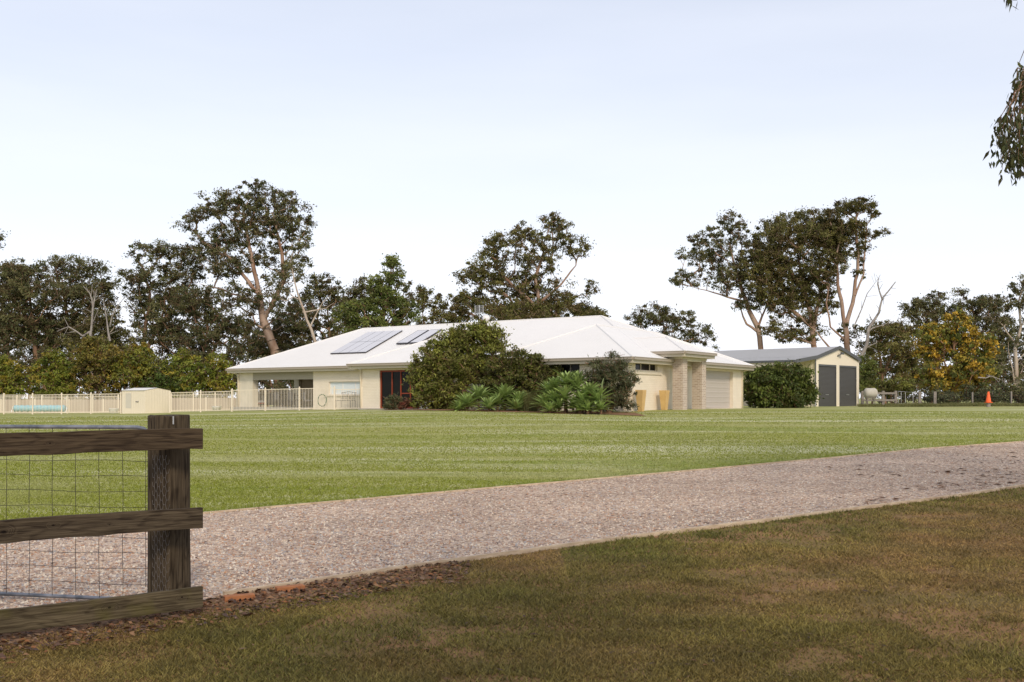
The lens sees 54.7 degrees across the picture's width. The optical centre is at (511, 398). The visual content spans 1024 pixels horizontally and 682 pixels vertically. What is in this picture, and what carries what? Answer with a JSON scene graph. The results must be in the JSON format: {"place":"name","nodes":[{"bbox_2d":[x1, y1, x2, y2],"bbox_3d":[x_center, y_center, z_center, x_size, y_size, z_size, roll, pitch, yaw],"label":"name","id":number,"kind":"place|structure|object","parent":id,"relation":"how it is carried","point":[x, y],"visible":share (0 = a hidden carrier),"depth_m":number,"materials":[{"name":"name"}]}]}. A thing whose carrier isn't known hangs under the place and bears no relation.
{"place":"outdoors","nodes":[
{"label":"outdoors","id":0,"kind":"place"},
{"bbox_2d":[0,442,1023,608],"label":"driveway","id":1,"kind":"structure","parent":0,"point":[848,464],"depth_m":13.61,"materials":[{"name":"grey gravel"}]},
{"bbox_2d":[0,425,147,599],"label":"farm gate","id":2,"kind":"structure","parent":1,"relation":"on","point":[52,427],"depth_m":7.66,"materials":[{"name":"grey metal"}]},
{"bbox_2d":[826,452,1023,503],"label":"bark debris","id":3,"kind":"object","parent":1,"relation":"on","point":[984,475],"visible":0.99,"depth_m":18.26,"materials":[{"name":"brown plant"}]},
{"bbox_2d":[0,399,1023,598],"bbox_3d":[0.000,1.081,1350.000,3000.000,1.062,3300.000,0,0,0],"label":"ground","id":4,"kind":"structure","parent":0,"point":[843,409],"depth_m":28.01,"materials":[{"name":"green plant"}]},
{"bbox_2d":[0,324,26,359],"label":"understorey tree","id":5,"kind":"object","parent":4,"relation":"on","point":[4,339],"visible":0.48,"depth_m":87.84,"materials":[{"name":"green plant"}]},
{"bbox_2d":[0,353,31,399],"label":"tree","id":6,"kind":"object","parent":4,"relation":"on","point":[11,378],"visible":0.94,"depth_m":73.45,"materials":[{"name":"green plant"}]},
{"bbox_2d":[0,230,47,399],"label":"gum tree","id":7,"kind":"object","parent":4,"relation":"on","point":[3,279],"visible":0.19,"depth_m":91.73,"materials":[{"name":"green plant"}]},
{"bbox_2d":[0,339,56,399],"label":"understorey tree","id":8,"kind":"object","parent":4,"relation":"on","point":[21,349],"visible":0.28,"depth_m":85.11,"materials":[{"name":"green plant"}]},
{"bbox_2d":[11,405,66,412],"bbox_3d":[-30.559,0.685,64.000,3.490,0.510,0.538,0,0,-2],"label":"pool cover roller","id":9,"kind":"object","parent":4,"relation":"on","point":[58,408],"visible":0.67,"depth_m":63.84,"materials":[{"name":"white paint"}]},
{"bbox_2d":[0,256,85,399],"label":"gum tree","id":10,"kind":"object","parent":4,"relation":"on","point":[11,319],"visible":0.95,"depth_m":89.16,"materials":[{"name":"green plant"}]},
{"bbox_2d":[21,347,78,399],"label":"tree","id":11,"kind":"object","parent":4,"relation":"on","point":[47,376],"visible":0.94,"depth_m":74.39,"materials":[{"name":"green plant"}]},
{"bbox_2d":[0,395,118,412],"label":"pool fence","id":12,"kind":"object","parent":4,"relation":"on","point":[68,403],"visible":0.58,"depth_m":66.47,"materials":[{"name":"beige metal"}]},
{"bbox_2d":[0,399,119,412],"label":"sheet fence","id":13,"kind":"object","parent":4,"relation":"on","point":[84,405],"visible":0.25,"depth_m":70.26,"materials":[{"name":"beige metal"}]},
{"bbox_2d":[3,392,121,413],"bbox_3d":[-29.692,0.352,61.250,12.269,1.496,0.090,0,0,12],"label":"pool fence","id":14,"kind":"object","parent":4,"relation":"on","point":[61,412],"visible":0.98,"depth_m":60.75,"materials":[{"name":"beige metal"}]},
{"bbox_2d":[34,252,122,390],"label":"gum tree","id":15,"kind":"object","parent":4,"relation":"on","point":[103,288],"visible":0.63,"depth_m":93.40,"materials":[{"name":"green plant"}]},
{"bbox_2d":[56,286,126,373],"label":"dead tree","id":16,"kind":"object","parent":4,"relation":"on","point":[92,302],"visible":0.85,"depth_m":81.95,"materials":[{"name":"grey wood"}]},
{"bbox_2d":[59,331,124,399],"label":"tree","id":17,"kind":"object","parent":4,"relation":"on","point":[88,356],"visible":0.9,"depth_m":74.37,"materials":[{"name":"green plant"}]},
{"bbox_2d":[0,414,202,633],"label":"timber fence","id":18,"kind":"object","parent":4,"relation":"on","point":[168,519],"visible":1,"depth_m":6.93,"materials":[{"name":"brown wood"}]},
{"bbox_2d":[50,305,155,391],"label":"gum tree","id":19,"kind":"object","parent":4,"relation":"on","point":[101,324],"visible":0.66,"depth_m":83.82,"materials":[{"name":"green plant"}]},
{"bbox_2d":[107,342,163,391],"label":"tree","id":20,"kind":"object","parent":4,"relation":"on","point":[140,362],"visible":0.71,"depth_m":74.35,"materials":[{"name":"green plant"}]},
{"bbox_2d":[122,388,169,413],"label":"garden shed","id":21,"kind":"structure","parent":4,"relation":"on","point":[145,400],"depth_m":59.22,"materials":[{"name":"beige metal"}]},
{"bbox_2d":[119,335,172,389],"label":"understorey tree","id":22,"kind":"object","parent":4,"relation":"on","point":[160,353],"visible":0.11,"depth_m":85.86,"materials":[{"name":"green plant"}]},
{"bbox_2d":[137,362,188,397],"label":"tree","id":23,"kind":"object","parent":4,"relation":"on","point":[160,376],"visible":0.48,"depth_m":73.38,"materials":[{"name":"green plant"}]},
{"bbox_2d":[114,238,214,348],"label":"gum tree","id":24,"kind":"object","parent":4,"relation":"on","point":[157,301],"visible":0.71,"depth_m":91.72,"materials":[{"name":"green plant"}]},
{"bbox_2d":[153,347,214,397],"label":"tree","id":25,"kind":"object","parent":4,"relation":"on","point":[185,363],"visible":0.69,"depth_m":74.64,"materials":[{"name":"green plant"}]},
{"bbox_2d":[169,390,229,412],"bbox_3d":[-18.481,0.213,58.700,4.185,1.508,0.090,0,0,14],"label":"pool fence","id":26,"kind":"object","parent":4,"relation":"on","point":[170,402],"visible":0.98,"depth_m":58.83,"materials":[{"name":"beige metal"}]},
{"bbox_2d":[134,283,266,393],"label":"gum tree","id":27,"kind":"object","parent":4,"relation":"on","point":[212,316],"visible":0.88,"depth_m":85.43,"materials":[{"name":"green plant"}]},
{"bbox_2d":[172,393,230,410],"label":"pool fence","id":28,"kind":"object","parent":4,"relation":"on","point":[215,394],"visible":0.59,"depth_m":66.22,"materials":[{"name":"beige metal"}]},
{"bbox_2d":[172,331,232,387],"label":"understorey tree","id":29,"kind":"object","parent":4,"relation":"on","point":[202,354],"visible":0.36,"depth_m":84.25,"materials":[{"name":"green plant"}]},
{"bbox_2d":[199,351,237,397],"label":"tree","id":30,"kind":"object","parent":4,"relation":"on","point":[217,379],"visible":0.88,"depth_m":75.78,"materials":[{"name":"green plant"}]},
{"bbox_2d":[172,397,264,410],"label":"sheet fence","id":31,"kind":"object","parent":4,"relation":"on","point":[217,402],"visible":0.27,"depth_m":70.34,"materials":[{"name":"beige metal"}]},
{"bbox_2d":[219,342,252,387],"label":"understorey tree","id":32,"kind":"object","parent":4,"relation":"on","point":[230,351],"visible":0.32,"depth_m":81.84,"materials":[{"name":"green plant"}]},
{"bbox_2d":[169,178,317,405],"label":"tall gum tree","id":33,"kind":"object","parent":4,"relation":"on","point":[275,223],"visible":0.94,"depth_m":89.61,"materials":[{"name":"green plant"}]},
{"bbox_2d":[250,349,286,405],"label":"understorey tree","id":34,"kind":"object","parent":4,"relation":"on","point":[266,383],"visible":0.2,"depth_m":83.97,"materials":[{"name":"green plant"}]},
{"bbox_2d":[240,313,311,362],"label":"understorey tree","id":35,"kind":"object","parent":4,"relation":"on","point":[287,341],"visible":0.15,"depth_m":97.82,"materials":[{"name":"green plant"}]},
{"bbox_2d":[267,380,293,405],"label":"understorey tree","id":36,"kind":"object","parent":4,"relation":"on","point":[283,383],"visible":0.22,"depth_m":79.33,"materials":[{"name":"green plant"}]},
{"bbox_2d":[231,386,334,411],"bbox_3d":[-13.194,0.085,56.800,6.957,1.585,0.090,0,0,20],"label":"pool fence","id":37,"kind":"object","parent":4,"relation":"on","point":[232,399],"visible":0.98,"depth_m":56.74,"materials":[{"name":"beige metal"}]},
{"bbox_2d":[240,272,351,356],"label":"gum tree","id":38,"kind":"object","parent":4,"relation":"on","point":[301,337],"visible":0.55,"depth_m":95.61,"materials":[{"name":"green plant"}]},
{"bbox_2d":[264,239,331,341],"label":"gum tree","id":39,"kind":"object","parent":4,"relation":"on","point":[287,290],"visible":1,"depth_m":84.92,"materials":[{"name":"green plant"}]},
{"bbox_2d":[335,387,361,409],"bbox_3d":[-9.175,0.057,55.450,1.696,1.392,0.090,0,0,11],"label":"pool fence","id":40,"kind":"object","parent":4,"relation":"on","point":[346,398],"visible":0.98,"depth_m":55.46,"materials":[{"name":"beige metal"}]},
{"bbox_2d":[327,252,423,333],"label":"green tree","id":41,"kind":"object","parent":4,"relation":"on","point":[352,314],"visible":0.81,"depth_m":81.70,"materials":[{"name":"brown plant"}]},
{"bbox_2d":[336,273,414,303],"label":"gum tree","id":42,"kind":"object","parent":4,"relation":"on","point":[359,290],"visible":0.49,"depth_m":96.63,"materials":[{"name":"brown plant"}]},
{"bbox_2d":[408,284,464,324],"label":"gum tree","id":43,"kind":"object","parent":4,"relation":"on","point":[436,314],"visible":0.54,"depth_m":87.55,"materials":[{"name":"green plant"}]},
{"bbox_2d":[225,305,755,411],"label":"house","id":44,"kind":"structure","parent":4,"relation":"on","point":[372,362],"depth_m":55.02,"materials":[{"name":"white metal"}]},
{"bbox_2d":[258,393,295,404],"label":"outdoor kitchen","id":45,"kind":"object","parent":44,"relation":"on","point":[269,398],"visible":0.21,"depth_m":65.66,"materials":[{"name":"grey"}]},
{"bbox_2d":[330,381,359,394],"bbox_3d":[-9.705,-0.616,59.000,3.100,0.769,0.070,0,0,34],"label":"window","id":46,"kind":"structure","parent":44,"relation":"in","point":[355,385],"depth_m":59.18,"materials":[{"name":"white glass"}]},
{"bbox_2d":[380,370,418,408],"bbox_3d":[-6.082,-0.493,53.851,2.824,2.095,0.070,0,0,34],"label":"glazed door","id":47,"kind":"structure","parent":44,"relation":"in","point":[391,381],"depth_m":54.09,"materials":[{"name":"black glass"}]},
{"bbox_2d":[561,364,579,391],"bbox_3d":[2.855,-1.042,47.867,1.112,1.460,0.070,0,0,34],"label":"window","id":48,"kind":"structure","parent":44,"relation":"in","point":[568,367],"depth_m":47.85,"materials":[{"name":"brown glass"}]},
{"bbox_2d":[635,364,655,370],"bbox_3d":[6.393,-1.537,47.670,0.060,0.442,2.376,0,0,34],"label":"window","id":49,"kind":"structure","parent":44,"relation":"in","point":[640,367],"depth_m":47.75,"materials":[{"name":"beige"}]},
{"bbox_2d":[706,371,729,408],"bbox_3d":[11.171,-0.480,54.914,0.040,2.079,4.882,0,0,34],"label":"garage door","id":50,"kind":"structure","parent":44,"relation":"in","point":[717,382],"depth_m":55.37,"materials":[{"name":"beige metal"}]},
{"bbox_2d":[387,409,644,415],"bbox_3d":[-0.487,0.629,46.225,15.944,0.183,3.118,0,0,31],"label":"garden bed","id":51,"kind":"object","parent":4,"relation":"on","point":[620,413],"visible":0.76,"depth_m":44.86,"materials":[{"name":"brown soil"}]},
{"bbox_2d":[382,392,403,409],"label":"shrub","id":52,"kind":"object","parent":51,"relation":"on","point":[392,401],"visible":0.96,"depth_m":49.80,"materials":[{"name":"green plant"}]},
{"bbox_2d":[401,319,514,408],"bbox_3d":[-2.757,-1.533,49.564,5.804,4.974,2.852,0,0,0],"label":"shrub","id":53,"kind":"object","parent":51,"relation":"on","point":[446,362],"visible":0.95,"depth_m":49.14,"materials":[{"name":"green plant"}]},
{"bbox_2d":[448,392,481,409],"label":"agave","id":54,"kind":"object","parent":51,"relation":"on","point":[466,398],"visible":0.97,"depth_m":46.33,"materials":[{"name":"green plant"}]},
{"bbox_2d":[464,385,493,409],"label":"agave","id":55,"kind":"object","parent":51,"relation":"on","point":[479,391],"visible":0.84,"depth_m":47.03,"materials":[{"name":"green plant"}]},
{"bbox_2d":[473,395,502,410],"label":"agave","id":56,"kind":"object","parent":51,"relation":"on","point":[488,404],"visible":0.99,"depth_m":45.72,"materials":[{"name":"green plant"}]},
{"bbox_2d":[488,383,519,409],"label":"agave","id":57,"kind":"object","parent":51,"relation":"on","point":[502,389],"visible":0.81,"depth_m":46.73,"materials":[{"name":"green plant"}]},
{"bbox_2d":[500,398,523,410],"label":"agave","id":58,"kind":"object","parent":51,"relation":"on","point":[516,404],"visible":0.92,"depth_m":45.88,"materials":[{"name":"green plant"}]},
{"bbox_2d":[476,343,563,409],"bbox_3d":[0.446,-0.947,48.061,4.247,3.457,3.026,0,0,21],"label":"round shrub","id":59,"kind":"object","parent":51,"relation":"on","point":[510,369],"visible":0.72,"depth_m":47.66,"materials":[{"name":"green plant"}]},
{"bbox_2d":[546,384,578,412],"bbox_3d":[2.347,0.009,43.897,1.737,1.397,1.743,0,0,-36],"label":"agave","id":60,"kind":"object","parent":51,"relation":"on","point":[564,393],"visible":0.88,"depth_m":43.72,"materials":[{"name":"green plant"}]},
{"bbox_2d":[549,369,585,411],"bbox_3d":[2.491,-0.320,44.492,1.798,2.031,1.828,0,0,-38],"label":"agave","id":61,"kind":"object","parent":51,"relation":"on","point":[566,375],"visible":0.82,"depth_m":44.31,"materials":[{"name":"green plant"}]},
{"bbox_2d":[559,375,590,412],"bbox_3d":[2.830,-0.184,44.262,1.684,1.777,1.652,0,0,8],"label":"agave","id":62,"kind":"object","parent":51,"relation":"on","point":[577,382],"visible":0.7,"depth_m":43.94,"materials":[{"name":"green plant"}]},
{"bbox_2d":[566,389,594,412],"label":"agave","id":63,"kind":"object","parent":51,"relation":"on","point":[582,397],"visible":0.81,"depth_m":42.83,"materials":[{"name":"green plant"}]},
{"bbox_2d":[574,382,603,413],"bbox_3d":[3.382,-0.013,42.868,1.534,1.492,1.360,0,0,39],"label":"agave","id":64,"kind":"object","parent":51,"relation":"on","point":[590,386],"visible":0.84,"depth_m":42.74,"materials":[{"name":"green plant"}]},
{"bbox_2d":[585,387,615,413],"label":"agave","id":65,"kind":"object","parent":51,"relation":"on","point":[595,394],"visible":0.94,"depth_m":42.53,"materials":[{"name":"green plant"}]},
{"bbox_2d":[582,349,641,412],"bbox_3d":[4.404,-0.721,44.287,2.919,3.009,2.216,0,0,0],"label":"grey shrub","id":66,"kind":"object","parent":51,"relation":"on","point":[623,385],"visible":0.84,"depth_m":44.00,"materials":[{"name":"brown plant"}]},
{"bbox_2d":[435,210,610,323],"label":"broad gum tree","id":67,"kind":"object","parent":4,"relation":"on","point":[525,305],"visible":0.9,"depth_m":87.37,"materials":[{"name":"green plant"}]},
{"bbox_2d":[203,441,1023,513],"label":"drive edging","id":68,"kind":"object","parent":4,"relation":"on","point":[569,480],"visible":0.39,"depth_m":17.27,"materials":[{"name":"grey concrete"}]},
{"bbox_2d":[223,484,1023,594],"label":"drive edging","id":69,"kind":"object","parent":4,"relation":"on","point":[475,557],"visible":0.49,"depth_m":10.49,"materials":[{"name":"grey concrete"}]},
{"bbox_2d":[635,390,645,411],"bbox_3d":[6.008,0.125,46.098,0.390,1.030,0.390,0,0,34],"label":"planter","id":70,"kind":"object","parent":4,"relation":"on","point":[640,397],"visible":0.83,"depth_m":45.97,"materials":[{"name":"ceramic"}]},
{"bbox_2d":[659,390,669,409],"bbox_3d":[7.425,0.125,48.199,0.390,1.030,0.390,0,0,34],"label":"planter","id":71,"kind":"object","parent":4,"relation":"on","point":[664,397],"visible":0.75,"depth_m":48.07,"materials":[{"name":"ceramic"}]},
{"bbox_2d":[623,300,719,350],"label":"gum tree","id":72,"kind":"object","parent":4,"relation":"on","point":[661,317],"visible":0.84,"depth_m":99.61,"materials":[{"name":"green plant"}]},
{"bbox_2d":[668,206,767,348],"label":"gum tree","id":73,"kind":"object","parent":4,"relation":"on","point":[710,254],"visible":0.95,"depth_m":97.82,"materials":[{"name":"green plant"}]},
{"bbox_2d":[743,359,824,407],"bbox_3d":[16.151,-0.736,59.955,5.334,3.302,3.837,0,0,0],"label":"hedge shrub","id":74,"kind":"object","parent":4,"relation":"on","point":[794,384],"visible":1,"depth_m":59.28,"materials":[{"name":"green plant"}]},
{"bbox_2d":[714,346,860,405],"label":"machinery shed","id":75,"kind":"structure","parent":4,"relation":"on","point":[836,378],"depth_m":72.70,"materials":[{"name":"beige"}]},
{"bbox_2d":[819,364,835,405],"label":"roller door","id":76,"kind":"structure","parent":75,"relation":"in","point":[827,373],"depth_m":71.56,"materials":[{"name":"silver metal"}]},
{"bbox_2d":[839,365,856,405],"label":"roller door","id":77,"kind":"structure","parent":75,"relation":"in","point":[847,374],"depth_m":74.13,"materials":[{"name":"silver metal"}]},
{"bbox_2d":[731,205,853,346],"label":"gum tree","id":78,"kind":"object","parent":4,"relation":"on","point":[808,235],"visible":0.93,"depth_m":96.20,"materials":[{"name":"green plant"}]},
{"bbox_2d":[802,195,893,351],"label":"gum tree","id":79,"kind":"object","parent":4,"relation":"on","point":[850,207],"visible":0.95,"depth_m":94.81,"materials":[{"name":"green plant"}]},
{"bbox_2d":[856,353,884,398],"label":"shrub","id":80,"kind":"object","parent":4,"relation":"on","point":[869,367],"visible":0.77,"depth_m":85.64,"materials":[{"name":"green plant"}]},
{"bbox_2d":[863,388,877,403],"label":"sheep","id":81,"kind":"object","parent":4,"relation":"on","point":[870,393],"visible":0.85,"depth_m":69.25,"materials":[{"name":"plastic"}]},
{"bbox_2d":[851,274,895,362],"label":"dead tree","id":82,"kind":"object","parent":4,"relation":"on","point":[865,347],"visible":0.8,"depth_m":89.94,"materials":[{"name":"grey wood"}]},
{"bbox_2d":[861,391,896,404],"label":"rail fence","id":83,"kind":"object","parent":4,"relation":"on","point":[882,399],"visible":0.73,"depth_m":70.91,"materials":[{"name":"white wood"}]},
{"bbox_2d":[852,314,932,403],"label":"olive tree","id":84,"kind":"object","parent":4,"relation":"on","point":[894,349],"visible":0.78,"depth_m":91.45,"materials":[{"name":"green plant"}]},
{"bbox_2d":[865,376,922,398],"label":"shrub","id":85,"kind":"object","parent":4,"relation":"on","point":[886,384],"visible":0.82,"depth_m":73.57,"materials":[{"name":"green plant"}]},
{"bbox_2d":[877,368,929,403],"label":"understorey tree","id":86,"kind":"object","parent":4,"relation":"on","point":[902,397],"visible":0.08,"depth_m":94.02,"materials":[{"name":"green plant"}]},
{"bbox_2d":[897,287,957,402],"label":"gum tree","id":87,"kind":"object","parent":4,"relation":"on","point":[919,306],"visible":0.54,"depth_m":99.35,"materials":[{"name":"green plant"}]},
{"bbox_2d":[923,385,960,403],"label":"shrub","id":88,"kind":"object","parent":4,"relation":"on","point":[940,399],"visible":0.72,"depth_m":71.62,"materials":[{"name":"green plant"}]},
{"bbox_2d":[910,306,1003,402],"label":"golden tree","id":89,"kind":"object","parent":4,"relation":"on","point":[966,366],"visible":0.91,"depth_m":75.53,"materials":[{"name":"yellow plant"}]},
{"bbox_2d":[918,391,1023,403],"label":"wire fence","id":90,"kind":"object","parent":4,"relation":"on","point":[934,394],"visible":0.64,"depth_m":71.00,"materials":[{"name":"grey"}]},
{"bbox_2d":[947,284,1023,362],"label":"gum tree","id":91,"kind":"object","parent":4,"relation":"on","point":[985,302],"visible":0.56,"depth_m":97.66,"materials":[{"name":"green plant"}]},
{"bbox_2d":[958,381,1014,402],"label":"shrub","id":92,"kind":"object","parent":4,"relation":"on","point":[986,389],"visible":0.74,"depth_m":73.80,"materials":[{"name":"green plant"}]},
{"bbox_2d":[981,274,1023,402],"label":"white gum tree","id":93,"kind":"object","parent":4,"relation":"on","point":[1017,373],"visible":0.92,"depth_m":83.98,"materials":[{"name":"green plant"}]},
{"bbox_2d":[986,351,1023,395],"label":"understorey tree","id":94,"kind":"object","parent":4,"relation":"on","point":[1006,376],"visible":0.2,"depth_m":95.18,"materials":[{"name":"green plant"}]},
{"bbox_2d":[997,380,1023,403],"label":"shrub","id":95,"kind":"object","parent":4,"relation":"on","point":[1019,389],"visible":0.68,"depth_m":73.65,"materials":[{"name":"green plant"}]},
{"bbox_2d":[0,486,1023,681],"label":"verge","id":96,"kind":"structure","parent":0,"point":[433,641],"depth_m":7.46,"materials":[{"name":"green plant"}]},
{"bbox_2d":[0,560,469,659],"bbox_3d":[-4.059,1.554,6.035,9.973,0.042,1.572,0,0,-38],"label":"leaf litter","id":97,"kind":"object","parent":96,"relation":"on","point":[449,564],"visible":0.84,"depth_m":7.60,"materials":[{"name":"brown plant"}]},
{"bbox_2d":[223,593,254,601],"bbox_3d":[-2.128,1.573,7.718,0.230,0.080,0.082,0,0,-24],"label":"brick","id":98,"kind":"object","parent":97,"relation":"on","point":[226,598],"visible":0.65,"depth_m":7.69,"materials":[{"name":"orange brick"}]},
{"bbox_2d":[275,584,304,591],"bbox_3d":[-1.815,1.573,8.088,0.230,0.080,0.082,0,0,-28],"label":"brick","id":99,"kind":"object","parent":97,"relation":"on","point":[287,587],"visible":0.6,"depth_m":8.06,"materials":[{"name":"orange brick"}]},
{"bbox_2d":[0,431,1023,681],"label":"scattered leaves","id":100,"kind":"object","parent":96,"relation":"on","point":[588,565],"visible":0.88,"depth_m":8.75,"materials":[{"name":"brown plant"}]},
{"bbox_2d":[983,0,1023,186],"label":"overhanging gum tree","id":101,"kind":"object","parent":96,"relation":"on","point":[1015,151],"visible":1,"depth_m":13.84,"materials":[{"name":"green plant"}]},
{"bbox_2d":[0,0,1023,398],"label":"sky","id":102,"kind":"structure","parent":0,"point":[419,131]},
{"bbox_2d":[521,389,540,411],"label":"strap grass","id":103,"kind":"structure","parent":0,"point":[528,400],"depth_m":45.38,"materials":[{"name":"green plant"}]},
{"bbox_2d":[856,402,1023,406],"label":"long grass","id":104,"kind":"structure","parent":0,"point":[944,404],"depth_m":68.40,"materials":[{"name":"green plant"}]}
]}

